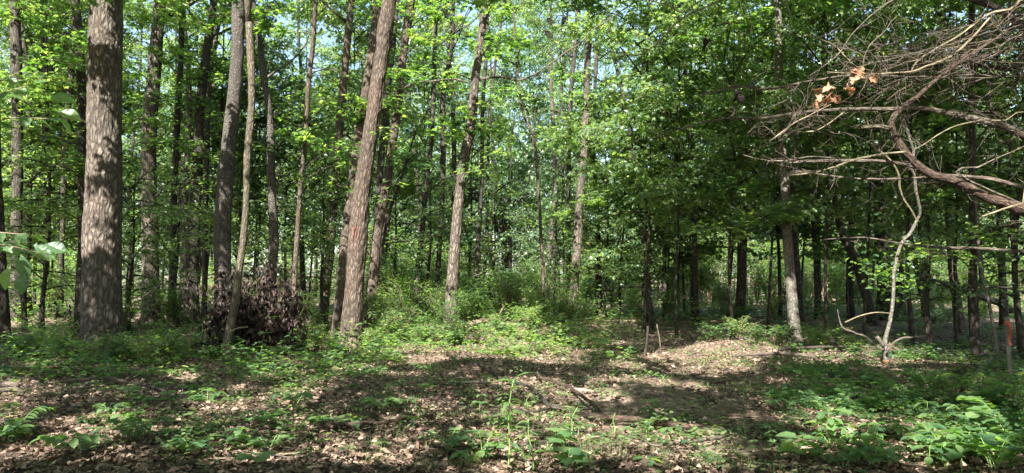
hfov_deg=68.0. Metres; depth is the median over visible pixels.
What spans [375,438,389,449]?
seedling
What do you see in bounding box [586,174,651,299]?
understory tree
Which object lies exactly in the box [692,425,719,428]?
fallen stick
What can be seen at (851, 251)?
leaning tree
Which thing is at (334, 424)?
fallen branch
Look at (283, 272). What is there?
shrub
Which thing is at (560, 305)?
shrub
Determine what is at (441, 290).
shrub
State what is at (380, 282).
shrub
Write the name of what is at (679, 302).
shrub
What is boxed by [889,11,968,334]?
tree
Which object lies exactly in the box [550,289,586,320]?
shrub
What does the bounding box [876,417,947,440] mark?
seedling
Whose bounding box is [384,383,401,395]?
seedling
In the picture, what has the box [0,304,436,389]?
ground cover
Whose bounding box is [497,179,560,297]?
understory tree
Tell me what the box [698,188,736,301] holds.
understory tree
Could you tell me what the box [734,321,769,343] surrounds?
shrub
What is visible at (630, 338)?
tall herb
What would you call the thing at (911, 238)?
tree
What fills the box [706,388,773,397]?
fallen stick
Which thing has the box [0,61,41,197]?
understory tree
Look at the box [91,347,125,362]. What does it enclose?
shrub
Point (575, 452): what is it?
seedling
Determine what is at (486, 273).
shrub
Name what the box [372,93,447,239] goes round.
understory tree
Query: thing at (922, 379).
seedling
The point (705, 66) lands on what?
forest tree
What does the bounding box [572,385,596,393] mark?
wood chunk
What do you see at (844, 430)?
seedling
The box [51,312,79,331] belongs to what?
shrub
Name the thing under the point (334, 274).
shrub
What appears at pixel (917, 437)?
seedling
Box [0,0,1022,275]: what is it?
sky
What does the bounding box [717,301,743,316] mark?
shrub
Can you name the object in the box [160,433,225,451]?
seedling
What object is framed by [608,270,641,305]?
shrub
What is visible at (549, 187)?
understory tree
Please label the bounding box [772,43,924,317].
understory tree
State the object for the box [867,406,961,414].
fallen stick
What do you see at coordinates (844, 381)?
seedling
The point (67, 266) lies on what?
shrub
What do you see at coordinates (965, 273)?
shrub
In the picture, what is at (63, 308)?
shrub
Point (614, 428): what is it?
tall herb
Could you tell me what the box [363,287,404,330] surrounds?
shrub
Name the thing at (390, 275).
shrub
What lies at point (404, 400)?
seedling
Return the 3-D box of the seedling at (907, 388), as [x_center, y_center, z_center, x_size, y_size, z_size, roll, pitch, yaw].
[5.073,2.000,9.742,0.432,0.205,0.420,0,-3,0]
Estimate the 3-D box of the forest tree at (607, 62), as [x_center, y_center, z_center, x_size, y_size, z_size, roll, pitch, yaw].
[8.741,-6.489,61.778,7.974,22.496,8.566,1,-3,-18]
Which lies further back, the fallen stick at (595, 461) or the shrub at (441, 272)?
the shrub at (441, 272)
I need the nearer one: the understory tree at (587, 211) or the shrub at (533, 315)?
the shrub at (533, 315)
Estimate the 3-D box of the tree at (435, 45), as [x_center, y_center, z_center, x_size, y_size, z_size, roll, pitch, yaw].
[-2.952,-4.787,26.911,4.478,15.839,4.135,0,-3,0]
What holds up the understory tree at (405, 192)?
on the forest floor
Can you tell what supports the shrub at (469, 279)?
on the forest floor
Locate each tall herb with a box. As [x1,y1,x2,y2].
[490,372,531,470]
[511,416,557,469]
[560,406,589,435]
[609,414,617,433]
[626,324,634,350]
[741,374,746,402]
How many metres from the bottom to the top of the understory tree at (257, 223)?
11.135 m
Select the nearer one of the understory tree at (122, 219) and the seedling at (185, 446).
the seedling at (185, 446)
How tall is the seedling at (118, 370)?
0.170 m
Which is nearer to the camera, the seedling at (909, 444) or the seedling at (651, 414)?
the seedling at (909, 444)
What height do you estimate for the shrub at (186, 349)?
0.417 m
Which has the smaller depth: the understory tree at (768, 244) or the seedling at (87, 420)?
the seedling at (87, 420)
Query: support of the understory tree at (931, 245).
on the forest floor
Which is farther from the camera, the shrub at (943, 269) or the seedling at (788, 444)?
the shrub at (943, 269)
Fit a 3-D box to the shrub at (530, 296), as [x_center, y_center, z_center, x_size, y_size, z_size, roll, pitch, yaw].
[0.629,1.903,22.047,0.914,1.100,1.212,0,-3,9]
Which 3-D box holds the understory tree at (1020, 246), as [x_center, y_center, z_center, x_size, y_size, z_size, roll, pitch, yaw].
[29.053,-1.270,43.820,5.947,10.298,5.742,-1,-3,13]
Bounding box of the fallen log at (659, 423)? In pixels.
[586,412,691,429]
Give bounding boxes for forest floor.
[0,275,1023,472]
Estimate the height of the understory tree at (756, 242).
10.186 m
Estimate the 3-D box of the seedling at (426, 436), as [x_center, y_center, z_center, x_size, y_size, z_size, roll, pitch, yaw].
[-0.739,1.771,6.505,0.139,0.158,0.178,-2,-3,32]
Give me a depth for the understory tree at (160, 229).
54.02 m
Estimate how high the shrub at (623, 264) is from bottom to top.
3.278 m
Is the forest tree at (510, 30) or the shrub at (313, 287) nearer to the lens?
the shrub at (313, 287)
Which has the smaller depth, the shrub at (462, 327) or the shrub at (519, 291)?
the shrub at (462, 327)
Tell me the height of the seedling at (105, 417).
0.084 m
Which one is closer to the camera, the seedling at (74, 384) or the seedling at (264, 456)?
the seedling at (264, 456)
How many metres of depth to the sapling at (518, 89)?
24.00 m
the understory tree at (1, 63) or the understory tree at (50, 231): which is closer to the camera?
the understory tree at (50, 231)
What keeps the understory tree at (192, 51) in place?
on the forest floor
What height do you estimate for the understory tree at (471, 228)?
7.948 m
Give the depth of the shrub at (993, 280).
40.40 m
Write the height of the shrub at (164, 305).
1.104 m
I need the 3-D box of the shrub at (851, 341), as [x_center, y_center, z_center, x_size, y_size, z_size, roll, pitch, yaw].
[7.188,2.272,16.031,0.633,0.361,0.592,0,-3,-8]
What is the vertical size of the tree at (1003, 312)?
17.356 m
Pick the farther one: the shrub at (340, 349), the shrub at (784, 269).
the shrub at (784, 269)
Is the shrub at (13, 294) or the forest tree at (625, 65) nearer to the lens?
the shrub at (13, 294)
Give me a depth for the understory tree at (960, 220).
48.01 m
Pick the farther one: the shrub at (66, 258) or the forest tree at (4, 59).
the forest tree at (4, 59)
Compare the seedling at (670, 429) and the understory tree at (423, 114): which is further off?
the understory tree at (423, 114)
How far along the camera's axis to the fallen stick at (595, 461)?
5.96 m
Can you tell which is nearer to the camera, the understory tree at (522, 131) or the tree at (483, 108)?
the tree at (483, 108)
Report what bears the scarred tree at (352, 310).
on the forest floor
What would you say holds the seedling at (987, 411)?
on the forest floor
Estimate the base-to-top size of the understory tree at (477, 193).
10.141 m
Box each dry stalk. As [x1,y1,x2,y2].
[627,318,635,350]
[643,326,648,355]
[656,324,661,354]
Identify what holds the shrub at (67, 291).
on the forest floor
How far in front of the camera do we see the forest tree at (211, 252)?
84.69 m
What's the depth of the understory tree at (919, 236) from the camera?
25.86 m
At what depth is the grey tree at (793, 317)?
17.82 m
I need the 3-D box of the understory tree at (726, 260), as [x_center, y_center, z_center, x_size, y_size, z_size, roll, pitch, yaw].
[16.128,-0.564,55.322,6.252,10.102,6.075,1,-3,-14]
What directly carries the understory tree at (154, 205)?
on the forest floor
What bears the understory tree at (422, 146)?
on the forest floor
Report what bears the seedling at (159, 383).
on the forest floor
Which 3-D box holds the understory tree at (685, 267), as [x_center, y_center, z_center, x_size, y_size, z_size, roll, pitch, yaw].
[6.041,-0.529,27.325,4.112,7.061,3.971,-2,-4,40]
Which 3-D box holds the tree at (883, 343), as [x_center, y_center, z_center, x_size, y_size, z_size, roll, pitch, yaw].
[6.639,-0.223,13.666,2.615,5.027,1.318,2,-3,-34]
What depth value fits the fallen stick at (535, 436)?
6.95 m
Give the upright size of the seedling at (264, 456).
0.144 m
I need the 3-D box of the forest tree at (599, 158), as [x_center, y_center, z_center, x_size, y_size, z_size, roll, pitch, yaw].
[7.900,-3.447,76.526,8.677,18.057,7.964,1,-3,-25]
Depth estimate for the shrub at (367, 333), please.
15.68 m
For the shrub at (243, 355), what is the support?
on the forest floor
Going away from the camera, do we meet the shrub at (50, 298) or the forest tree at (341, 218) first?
the shrub at (50, 298)
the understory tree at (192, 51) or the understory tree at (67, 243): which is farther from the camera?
the understory tree at (67, 243)
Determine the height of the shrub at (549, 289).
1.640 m
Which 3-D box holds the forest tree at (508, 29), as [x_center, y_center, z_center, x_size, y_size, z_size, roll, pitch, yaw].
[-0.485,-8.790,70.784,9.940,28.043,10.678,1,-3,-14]
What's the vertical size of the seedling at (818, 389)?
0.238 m
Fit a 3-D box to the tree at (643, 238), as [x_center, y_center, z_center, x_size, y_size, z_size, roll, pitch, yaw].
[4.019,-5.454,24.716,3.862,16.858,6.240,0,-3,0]
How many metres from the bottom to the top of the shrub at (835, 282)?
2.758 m
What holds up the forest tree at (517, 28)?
on the forest floor
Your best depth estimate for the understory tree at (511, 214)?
28.04 m
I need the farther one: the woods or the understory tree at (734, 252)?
the woods
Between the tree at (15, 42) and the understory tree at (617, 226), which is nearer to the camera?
the tree at (15, 42)
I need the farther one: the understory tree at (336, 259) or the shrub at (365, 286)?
the understory tree at (336, 259)
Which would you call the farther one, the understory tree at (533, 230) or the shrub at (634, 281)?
the understory tree at (533, 230)
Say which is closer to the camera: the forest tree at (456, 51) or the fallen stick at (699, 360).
the fallen stick at (699, 360)
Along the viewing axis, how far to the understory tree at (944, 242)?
44.41 m
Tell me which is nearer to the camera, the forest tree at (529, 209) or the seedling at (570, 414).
the seedling at (570, 414)
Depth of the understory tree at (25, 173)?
27.69 m
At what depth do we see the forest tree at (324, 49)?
60.10 m
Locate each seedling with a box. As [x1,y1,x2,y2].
[0,402,55,442]
[0,424,33,440]
[28,431,111,453]
[62,383,81,393]
[75,415,103,423]
[86,426,113,437]
[93,402,129,414]
[97,413,111,418]
[100,367,132,377]
[101,412,171,441]
[110,412,134,426]
[111,423,153,437]
[116,385,141,395]
[132,394,158,401]
[154,382,173,388]
[158,390,179,404]
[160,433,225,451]
[179,383,207,389]
[182,366,203,371]
[182,387,226,402]
[223,425,256,442]
[234,451,275,464]
[246,432,293,450]
[248,408,285,423]
[258,316,277,348]
[272,383,327,407]
[305,415,335,423]
[337,415,364,428]
[360,397,399,409]
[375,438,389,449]
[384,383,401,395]
[395,397,417,406]
[407,415,419,427]
[409,362,438,372]
[415,383,437,388]
[418,433,434,446]
[424,426,480,453]
[449,430,506,458]
[450,448,492,460]
[472,393,486,409]
[498,415,512,428]
[545,425,579,446]
[551,446,589,465]
[563,408,577,418]
[633,455,662,466]
[638,398,661,415]
[640,418,653,434]
[642,405,658,416]
[659,426,677,435]
[700,358,710,367]
[775,431,821,460]
[803,403,851,437]
[805,445,883,468]
[811,431,853,450]
[813,383,824,394]
[814,413,842,441]
[825,378,865,387]
[826,420,889,444]
[828,386,847,399]
[839,412,857,421]
[848,441,894,466]
[851,398,886,409]
[854,424,883,452]
[858,412,887,426]
[861,396,910,411]
[868,422,886,445]
[869,381,893,398]
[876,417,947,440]
[879,443,906,464]
[887,384,928,393]
[900,429,976,465]
[902,434,921,452]
[906,370,956,384]
[906,371,947,384]
[910,442,948,470]
[913,422,944,444]
[914,399,943,414]
[919,423,1013,470]
[920,383,935,391]
[928,443,972,458]
[938,402,1018,426]
[944,426,1023,467]
[946,428,1023,470]
[950,402,972,414]
[956,395,1023,453]
[958,390,1003,416]
[972,393,1007,410]
[985,381,1023,406]
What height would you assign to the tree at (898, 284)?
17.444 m
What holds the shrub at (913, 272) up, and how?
on the forest floor
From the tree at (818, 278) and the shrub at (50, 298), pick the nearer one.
the shrub at (50, 298)
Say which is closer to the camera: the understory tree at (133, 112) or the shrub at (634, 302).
the shrub at (634, 302)
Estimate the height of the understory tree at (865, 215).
11.462 m
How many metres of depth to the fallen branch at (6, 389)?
9.65 m
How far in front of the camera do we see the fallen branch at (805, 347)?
15.11 m
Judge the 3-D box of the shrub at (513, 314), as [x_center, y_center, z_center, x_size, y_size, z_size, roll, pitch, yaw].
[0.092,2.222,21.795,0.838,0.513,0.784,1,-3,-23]
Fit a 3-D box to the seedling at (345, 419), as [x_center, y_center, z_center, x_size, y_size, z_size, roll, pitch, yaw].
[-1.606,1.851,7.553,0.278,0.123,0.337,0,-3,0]
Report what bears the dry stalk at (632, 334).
on the forest floor
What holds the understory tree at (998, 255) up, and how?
on the forest floor
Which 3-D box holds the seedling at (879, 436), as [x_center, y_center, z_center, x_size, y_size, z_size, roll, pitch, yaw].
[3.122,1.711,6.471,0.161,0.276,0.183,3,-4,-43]
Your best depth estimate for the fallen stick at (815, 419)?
7.77 m
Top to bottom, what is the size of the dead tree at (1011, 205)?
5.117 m
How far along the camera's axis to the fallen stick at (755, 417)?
7.91 m
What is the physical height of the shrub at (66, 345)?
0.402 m
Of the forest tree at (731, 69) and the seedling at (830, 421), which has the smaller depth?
the seedling at (830, 421)
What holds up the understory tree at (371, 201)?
on the forest floor
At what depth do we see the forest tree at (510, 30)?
65.29 m
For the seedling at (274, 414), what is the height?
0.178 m
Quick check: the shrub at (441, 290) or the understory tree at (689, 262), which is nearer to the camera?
the shrub at (441, 290)
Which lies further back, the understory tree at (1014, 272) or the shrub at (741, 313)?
the shrub at (741, 313)
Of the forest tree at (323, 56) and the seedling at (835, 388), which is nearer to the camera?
the seedling at (835, 388)
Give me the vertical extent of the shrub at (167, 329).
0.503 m
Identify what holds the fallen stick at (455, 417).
on the forest floor
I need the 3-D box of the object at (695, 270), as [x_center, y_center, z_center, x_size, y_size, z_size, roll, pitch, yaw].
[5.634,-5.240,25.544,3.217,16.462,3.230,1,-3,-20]
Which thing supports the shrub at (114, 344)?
on the forest floor
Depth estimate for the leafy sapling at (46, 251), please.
4.59 m
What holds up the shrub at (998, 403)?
on the forest floor
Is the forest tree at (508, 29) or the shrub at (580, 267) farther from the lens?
the forest tree at (508, 29)
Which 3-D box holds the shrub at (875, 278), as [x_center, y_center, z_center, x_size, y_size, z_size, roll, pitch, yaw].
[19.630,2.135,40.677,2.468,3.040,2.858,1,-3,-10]
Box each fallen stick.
[151,418,206,424]
[193,451,304,461]
[270,454,330,460]
[273,437,313,466]
[323,405,335,427]
[408,440,508,452]
[441,408,471,425]
[487,358,520,365]
[487,360,532,361]
[506,435,562,437]
[554,453,634,468]
[557,421,611,437]
[672,359,733,362]
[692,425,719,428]
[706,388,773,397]
[710,376,750,383]
[717,416,799,419]
[721,414,776,416]
[730,422,735,446]
[740,443,850,454]
[787,416,893,429]
[842,454,946,470]
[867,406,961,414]
[963,450,1002,456]
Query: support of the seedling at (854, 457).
on the forest floor
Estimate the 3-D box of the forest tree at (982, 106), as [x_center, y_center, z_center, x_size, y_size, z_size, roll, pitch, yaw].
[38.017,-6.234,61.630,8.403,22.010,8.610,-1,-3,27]
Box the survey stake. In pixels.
[1004,317,1012,388]
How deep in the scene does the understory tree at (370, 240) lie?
54.60 m
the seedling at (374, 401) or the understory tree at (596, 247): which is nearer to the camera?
the seedling at (374, 401)
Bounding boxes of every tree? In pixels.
[0,0,70,319]
[0,0,88,201]
[0,0,125,310]
[0,0,142,336]
[0,0,163,310]
[0,0,169,312]
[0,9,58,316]
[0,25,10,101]
[0,40,50,70]
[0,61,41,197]
[0,100,11,345]
[0,105,71,264]
[1,56,77,314]
[2,147,77,331]
[3,0,88,317]
[4,142,84,334]
[7,0,223,357]
[8,34,179,245]
[33,0,163,208]
[35,1,125,317]
[40,193,76,291]
[63,153,190,336]
[65,191,140,254]
[71,157,181,307]
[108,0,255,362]
[122,0,220,324]
[122,51,172,295]
[122,59,172,200]
[122,76,243,248]
[122,114,188,254]
[122,222,138,276]
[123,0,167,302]
[123,0,220,156]
[123,0,229,260]
[130,161,238,326]
[132,0,225,321]
[134,13,242,202]
[137,148,209,290]
[153,0,303,166]
[154,0,305,323]
[157,51,277,267]
[157,108,233,241]
[159,219,169,296]
[160,0,288,164]
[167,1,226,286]
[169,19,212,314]
[172,9,264,319]
[179,28,334,292]
[180,151,295,285]
[201,131,287,256]
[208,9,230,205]
[208,248,234,287]
[209,0,244,341]
[210,0,322,303]
[212,0,308,294]
[218,84,341,301]
[231,151,340,293]
[233,143,290,263]
[240,26,299,222]
[242,60,373,315]
[247,187,291,266]
[252,0,360,327]
[254,0,357,282]
[255,89,350,297]
[261,107,321,291]
[272,4,431,220]
[278,236,310,295]
[280,137,373,330]
[280,178,368,266]
[283,0,430,206]
[284,113,340,289]
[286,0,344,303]
[287,19,363,291]
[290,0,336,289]
[290,0,409,326]
[307,75,393,272]
[311,0,419,336]
[338,0,669,352]
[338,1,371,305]
[345,31,429,235]
[350,0,427,230]
[351,58,433,228]
[356,0,474,333]
[364,164,449,312]
[366,212,393,282]
[368,141,438,258]
[368,147,446,259]
[369,135,456,260]
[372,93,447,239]
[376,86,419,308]
[379,131,450,269]
[384,163,481,320]
[389,0,480,309]
[391,0,474,319]
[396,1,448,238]
[396,2,467,179]
[399,0,489,217]
[400,0,500,318]
[405,182,484,270]
[406,173,464,257]
[408,0,665,341]
[416,52,499,201]
[431,96,495,254]
[431,159,512,265]
[433,123,525,314]
[435,122,506,255]
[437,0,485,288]
[438,139,523,275]
[440,0,547,277]
[455,0,556,204]
[456,14,533,296]
[460,165,542,313]
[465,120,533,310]
[466,0,532,317]
[467,0,580,270]
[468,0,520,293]
[486,7,580,263]
[487,230,530,277]
[497,100,561,279]
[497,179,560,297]
[498,161,561,261]
[506,0,611,292]
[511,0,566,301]
[512,146,560,266]
[513,207,562,271]
[519,184,600,318]
[522,1,621,302]
[523,170,574,292]
[525,31,617,211]
[530,58,688,319]
[530,213,571,298]
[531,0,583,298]
[531,159,594,271]
[535,161,572,288]
[538,74,599,228]
[541,0,625,320]
[547,117,621,278]
[551,173,612,294]
[553,0,751,334]
[558,2,632,319]
[558,116,610,226]
[558,134,687,319]
[559,135,616,278]
[572,14,658,242]
[574,160,624,293]
[575,0,682,321]
[581,223,620,299]
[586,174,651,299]
[587,0,1023,282]
[588,195,661,270]
[590,19,772,316]
[594,0,767,336]
[597,26,666,136]
[604,147,650,295]
[607,174,704,329]
[608,0,707,230]
[611,95,728,315]
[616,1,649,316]
[620,43,751,315]
[624,16,698,318]
[636,128,734,316]
[637,0,822,340]
[645,41,812,319]
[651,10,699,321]
[661,3,752,292]
[665,0,861,342]
[677,0,862,332]
[684,2,872,317]
[689,0,825,322]
[694,3,775,168]
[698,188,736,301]
[700,203,759,297]
[701,0,783,321]
[715,138,779,294]
[718,230,762,295]
[718,237,766,282]
[719,143,799,302]
[725,62,873,283]
[734,197,801,276]
[740,0,933,343]
[746,0,1023,360]
[753,7,898,318]
[754,0,977,340]
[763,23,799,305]
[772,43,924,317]
[783,200,831,266]
[797,0,1020,344]
[797,9,988,270]
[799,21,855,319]
[799,37,869,220]
[808,49,821,312]
[820,14,881,326]
[820,33,935,297]
[858,3,901,321]
[862,79,1005,316]
[864,54,1023,338]
[866,0,1023,348]
[868,29,933,323]
[869,1,926,314]
[871,140,1008,353]
[880,0,1023,351]
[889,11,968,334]
[900,16,981,277]
[902,215,943,273]
[904,135,987,295]
[922,193,989,266]
[924,107,1023,358]
[938,2,1023,226]
[949,31,1021,270]
[958,4,1021,329]
[959,188,1023,275]
[960,106,1022,234]
[961,147,1022,282]
[962,201,1006,268]
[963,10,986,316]
[965,135,1023,289]
[977,4,1023,136]
[986,219,1023,283]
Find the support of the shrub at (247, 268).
on the forest floor
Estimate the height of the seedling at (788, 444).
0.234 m
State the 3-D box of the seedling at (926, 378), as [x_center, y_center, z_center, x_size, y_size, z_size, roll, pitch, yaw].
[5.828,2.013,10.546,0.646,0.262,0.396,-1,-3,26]
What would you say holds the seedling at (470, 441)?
on the forest floor
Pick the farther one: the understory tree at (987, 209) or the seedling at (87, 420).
the understory tree at (987, 209)
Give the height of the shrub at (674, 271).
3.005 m
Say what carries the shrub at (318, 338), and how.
on the forest floor
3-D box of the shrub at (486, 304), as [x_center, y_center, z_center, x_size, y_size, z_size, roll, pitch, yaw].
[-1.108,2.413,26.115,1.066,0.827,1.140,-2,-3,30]
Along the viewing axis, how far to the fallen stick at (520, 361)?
12.88 m
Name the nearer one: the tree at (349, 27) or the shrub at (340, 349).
the shrub at (340, 349)
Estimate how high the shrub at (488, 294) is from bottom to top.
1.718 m
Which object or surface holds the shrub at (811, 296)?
on the forest floor
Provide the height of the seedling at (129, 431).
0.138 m
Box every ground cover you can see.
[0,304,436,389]
[0,330,1022,472]
[8,280,1023,331]
[338,294,647,362]
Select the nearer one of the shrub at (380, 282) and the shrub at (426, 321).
the shrub at (426, 321)
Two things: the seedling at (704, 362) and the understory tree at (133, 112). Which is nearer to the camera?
the seedling at (704, 362)
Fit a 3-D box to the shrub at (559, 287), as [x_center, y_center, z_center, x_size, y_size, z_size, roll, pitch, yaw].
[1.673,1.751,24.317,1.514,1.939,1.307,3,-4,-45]
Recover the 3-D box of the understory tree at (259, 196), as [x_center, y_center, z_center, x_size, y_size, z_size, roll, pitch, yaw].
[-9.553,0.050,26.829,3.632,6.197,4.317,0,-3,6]
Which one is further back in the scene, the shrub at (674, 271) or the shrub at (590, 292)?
the shrub at (674, 271)
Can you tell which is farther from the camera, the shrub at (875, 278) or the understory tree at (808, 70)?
the shrub at (875, 278)
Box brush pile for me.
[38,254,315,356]
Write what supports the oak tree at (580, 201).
on the forest floor
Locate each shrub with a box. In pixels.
[0,332,42,357]
[8,276,28,307]
[8,279,37,297]
[12,328,55,353]
[30,265,67,313]
[31,257,67,292]
[32,244,75,283]
[32,321,79,354]
[41,252,76,290]
[45,339,81,356]
[51,301,73,317]
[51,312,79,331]
[52,276,75,304]
[65,279,75,297]
[73,338,110,360]
[87,329,140,361]
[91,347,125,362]
[103,332,159,362]
[116,335,168,364]
[122,285,155,327]
[136,325,184,342]
[139,328,194,360]
[148,283,201,327]
[148,291,179,327]
[157,330,183,358]
[160,307,196,322]
[168,338,206,358]
[199,344,222,358]
[200,273,213,299]
[201,257,251,284]
[209,260,244,285]
[229,345,256,360]
[242,271,256,294]
[242,285,259,316]
[243,259,290,302]
[259,256,298,291]
[259,295,304,319]
[268,344,287,357]
[279,253,320,292]
[281,334,317,354]
[297,291,317,323]
[300,307,332,325]
[306,276,319,293]
[307,321,332,350]
[314,261,368,288]
[322,335,353,351]
[332,345,349,352]
[352,327,390,350]
[363,273,385,309]
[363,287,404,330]
[364,254,404,276]
[365,256,412,309]
[366,309,407,336]
[367,224,416,259]
[367,264,413,296]
[378,277,432,322]
[380,262,426,311]
[382,303,426,338]
[389,287,422,320]
[390,318,423,338]
[397,262,434,296]
[400,231,466,279]
[405,261,446,300]
[405,323,442,343]
[409,312,439,337]
[414,280,445,320]
[420,291,444,310]
[423,243,463,267]
[423,263,467,292]
[426,242,468,276]
[426,288,471,342]
[430,328,466,344]
[438,291,482,328]
[438,327,478,343]
[440,320,471,339]
[442,270,491,317]
[443,251,487,294]
[457,286,482,316]
[459,261,503,299]
[460,277,503,312]
[462,286,493,318]
[463,323,498,342]
[472,310,484,318]
[478,265,529,312]
[479,295,491,315]
[480,313,501,326]
[481,316,515,335]
[483,298,507,313]
[485,261,535,319]
[493,271,535,312]
[495,311,510,319]
[496,322,522,334]
[499,301,527,313]
[503,305,530,322]
[513,260,552,302]
[514,263,549,297]
[514,301,546,336]
[518,257,561,288]
[519,283,548,310]
[520,264,549,292]
[520,319,543,337]
[535,273,559,298]
[538,320,583,343]
[540,261,585,317]
[542,302,562,317]
[542,311,560,323]
[544,300,568,315]
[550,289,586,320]
[557,265,592,290]
[558,254,593,296]
[561,250,618,287]
[571,296,603,318]
[578,282,594,306]
[579,275,611,314]
[586,261,634,309]
[594,255,624,294]
[605,245,637,302]
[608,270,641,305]
[622,249,641,301]
[622,288,653,318]
[650,285,685,320]
[654,256,706,295]
[658,264,690,308]
[659,235,710,301]
[669,263,701,301]
[669,288,690,311]
[671,231,725,303]
[683,233,736,306]
[694,322,732,339]
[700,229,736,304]
[702,304,725,317]
[705,279,733,309]
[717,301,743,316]
[717,314,759,339]
[720,274,736,300]
[727,239,782,302]
[733,304,754,321]
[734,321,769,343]
[736,241,800,299]
[752,219,808,303]
[758,294,783,320]
[761,322,801,345]
[772,259,812,282]
[774,263,830,303]
[781,259,822,299]
[794,322,836,344]
[796,326,840,350]
[799,222,860,300]
[800,257,823,299]
[803,298,812,312]
[804,256,840,304]
[805,241,860,302]
[810,305,838,318]
[821,253,845,303]
[821,266,864,298]
[823,242,870,290]
[833,336,862,350]
[835,258,875,308]
[836,285,859,304]
[856,280,876,296]
[859,289,876,305]
[868,250,876,294]
[875,246,939,303]
[886,387,949,405]
[904,261,935,301]
[910,367,966,400]
[915,286,949,312]
[929,277,963,309]
[930,313,943,323]
[933,257,985,296]
[938,307,963,320]
[939,262,967,297]
[942,244,994,269]
[951,370,1020,396]
[957,254,993,297]
[963,288,996,319]
[963,380,1023,412]
[967,379,1023,416]
[977,253,1022,298]
[978,270,1008,294]
[984,242,1023,302]
[985,367,1023,388]
[1000,376,1023,422]
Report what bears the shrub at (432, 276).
on the forest floor
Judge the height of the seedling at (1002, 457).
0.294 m
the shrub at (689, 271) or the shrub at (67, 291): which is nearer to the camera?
the shrub at (67, 291)
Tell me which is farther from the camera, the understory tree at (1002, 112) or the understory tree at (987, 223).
the understory tree at (987, 223)
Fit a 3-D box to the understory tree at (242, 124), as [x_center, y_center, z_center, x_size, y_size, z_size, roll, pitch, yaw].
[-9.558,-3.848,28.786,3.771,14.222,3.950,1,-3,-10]
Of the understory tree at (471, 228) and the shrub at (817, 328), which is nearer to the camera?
the shrub at (817, 328)
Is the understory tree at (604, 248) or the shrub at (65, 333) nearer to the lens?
the shrub at (65, 333)
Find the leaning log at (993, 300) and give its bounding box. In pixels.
[914,276,1023,320]
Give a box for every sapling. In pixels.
[0,66,81,294]
[472,0,556,316]
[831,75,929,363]
[973,179,1000,363]
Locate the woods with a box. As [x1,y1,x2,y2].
[62,114,1023,285]
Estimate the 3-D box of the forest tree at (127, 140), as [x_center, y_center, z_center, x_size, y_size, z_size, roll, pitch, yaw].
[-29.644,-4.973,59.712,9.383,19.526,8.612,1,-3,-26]
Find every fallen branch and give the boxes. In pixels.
[0,381,20,387]
[0,387,25,393]
[48,376,174,394]
[314,414,433,427]
[448,380,517,392]
[477,363,591,417]
[517,440,556,446]
[530,362,600,411]
[643,433,735,446]
[735,352,819,359]
[778,345,845,350]
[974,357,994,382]
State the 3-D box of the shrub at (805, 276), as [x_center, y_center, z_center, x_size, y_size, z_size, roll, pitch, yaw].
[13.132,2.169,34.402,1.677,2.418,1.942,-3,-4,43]
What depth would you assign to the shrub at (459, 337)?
17.81 m
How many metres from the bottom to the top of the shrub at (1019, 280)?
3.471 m
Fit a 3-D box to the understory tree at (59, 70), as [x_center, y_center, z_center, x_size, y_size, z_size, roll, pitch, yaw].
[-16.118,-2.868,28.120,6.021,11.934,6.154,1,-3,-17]
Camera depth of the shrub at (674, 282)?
32.47 m
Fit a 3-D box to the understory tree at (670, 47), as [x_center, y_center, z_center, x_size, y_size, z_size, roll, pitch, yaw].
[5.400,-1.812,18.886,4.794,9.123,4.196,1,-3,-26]
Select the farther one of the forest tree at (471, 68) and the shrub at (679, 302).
the forest tree at (471, 68)
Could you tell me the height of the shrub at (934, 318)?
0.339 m
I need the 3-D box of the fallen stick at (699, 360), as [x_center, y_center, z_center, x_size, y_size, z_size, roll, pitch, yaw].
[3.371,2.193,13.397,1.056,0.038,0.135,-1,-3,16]
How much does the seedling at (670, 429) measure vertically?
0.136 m
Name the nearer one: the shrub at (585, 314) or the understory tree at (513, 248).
the shrub at (585, 314)
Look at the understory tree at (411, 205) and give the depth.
57.62 m
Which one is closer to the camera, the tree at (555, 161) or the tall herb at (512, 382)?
the tall herb at (512, 382)
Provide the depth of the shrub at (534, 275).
39.07 m
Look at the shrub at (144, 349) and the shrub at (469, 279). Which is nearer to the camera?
the shrub at (144, 349)
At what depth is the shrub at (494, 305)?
24.06 m
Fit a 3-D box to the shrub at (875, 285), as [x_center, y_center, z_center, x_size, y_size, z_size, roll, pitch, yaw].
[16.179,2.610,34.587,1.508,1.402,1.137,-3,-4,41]

